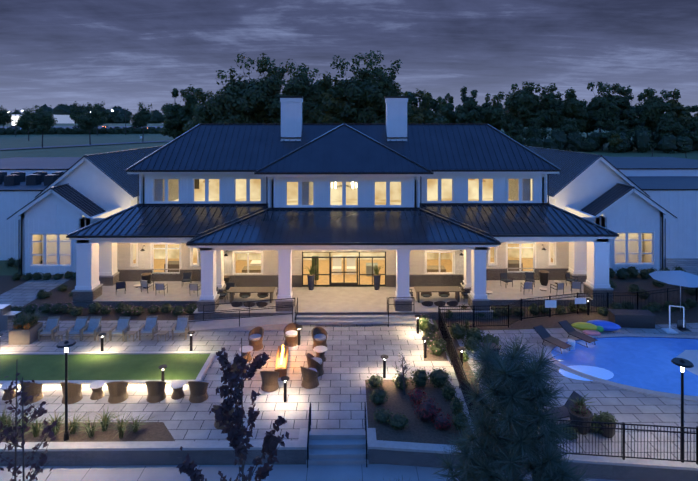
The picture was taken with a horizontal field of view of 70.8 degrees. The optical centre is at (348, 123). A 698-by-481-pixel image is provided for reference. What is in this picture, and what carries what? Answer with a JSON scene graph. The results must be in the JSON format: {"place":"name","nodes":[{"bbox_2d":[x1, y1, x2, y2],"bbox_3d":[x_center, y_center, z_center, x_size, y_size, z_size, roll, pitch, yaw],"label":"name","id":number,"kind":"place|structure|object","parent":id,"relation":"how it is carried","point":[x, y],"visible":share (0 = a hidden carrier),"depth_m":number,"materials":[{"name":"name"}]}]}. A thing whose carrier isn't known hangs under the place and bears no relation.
{"place":"outdoors","nodes":[
{"label":"outdoors","id":0,"kind":"place"},
{"bbox_2d":[0,123,697,465],"bbox_3d":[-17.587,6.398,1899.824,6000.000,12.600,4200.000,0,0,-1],"label":"ground","id":1,"kind":"structure","parent":0,"point":[17,141],"depth_m":172.87,"materials":[{"name":"grey plant"}]},
{"bbox_2d":[0,108,607,156],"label":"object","id":2,"kind":"structure","parent":1,"relation":"on","point":[63,119],"depth_m":274.17,"materials":[{"name":"grey"}]},
{"bbox_2d":[0,332,696,480],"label":"trees","id":3,"kind":"object","parent":1,"relation":"on","point":[519,421],"visible":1,"depth_m":8.79,"materials":[{"name":"green plant"}]},
{"bbox_2d":[0,96,697,319],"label":"clubhouse","id":4,"kind":"structure","parent":1,"relation":"on","point":[92,223],"depth_m":36.13,"materials":[{"name":"paint"}]},
{"bbox_2d":[0,171,665,279],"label":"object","id":5,"kind":"object","parent":4,"relation":"attached to","point":[17,178],"visible":0.62,"depth_m":37.93,"materials":[{"name":"metal"}]},
{"bbox_2d":[0,258,697,480],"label":"patio terrace","id":6,"kind":"structure","parent":1,"relation":"on","point":[334,429],"depth_m":21.31,"materials":[{"name":"stone"}]},
{"bbox_2d":[0,298,693,462],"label":"outdoor lamps","id":7,"kind":"object","parent":6,"relation":"on","point":[682,363],"visible":0.96,"depth_m":18.75,"materials":[{"name":"black metal"}]},
{"bbox_2d":[0,270,697,437],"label":"furniture","id":8,"kind":"object","parent":6,"relation":"on","point":[619,319],"visible":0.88,"depth_m":27.27,"materials":[{"name":"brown wood"}]},
{"bbox_2d":[0,257,697,439],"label":"shrubs","id":9,"kind":"object","parent":6,"relation":"on","point":[427,409],"visible":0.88,"depth_m":26.05,"materials":[{"name":"green plant"}]},
{"bbox_2d":[438,286,697,464],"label":"pool fence","id":10,"kind":"object","parent":6,"relation":"on","point":[458,368],"visible":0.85,"depth_m":22.97,"materials":[{"name":"black metal"}]},
{"bbox_2d":[543,334,697,401],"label":"pool water","id":11,"kind":"structure","parent":6,"relation":"in","point":[641,363],"depth_m":24.76,"materials":[{"name":"blue liquid"}]},
{"bbox_2d":[0,50,697,157],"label":"trees","id":12,"kind":"object","parent":1,"relation":"on","point":[360,96],"visible":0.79,"depth_m":140.64,"materials":[{"name":"green plant"}]},
{"bbox_2d":[0,104,697,152],"bbox_3d":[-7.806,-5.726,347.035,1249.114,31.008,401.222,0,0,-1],"label":"distant treeline","id":13,"kind":"object","parent":1,"relation":"on","point":[559,139],"visible":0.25,"depth_m":155.40,"materials":[{"name":"green plant"}]},
{"bbox_2d":[0,0,697,122],"label":"sky","id":14,"kind":"structure","parent":0,"point":[122,53],"materials":[{"name":"grey"}]}
]}

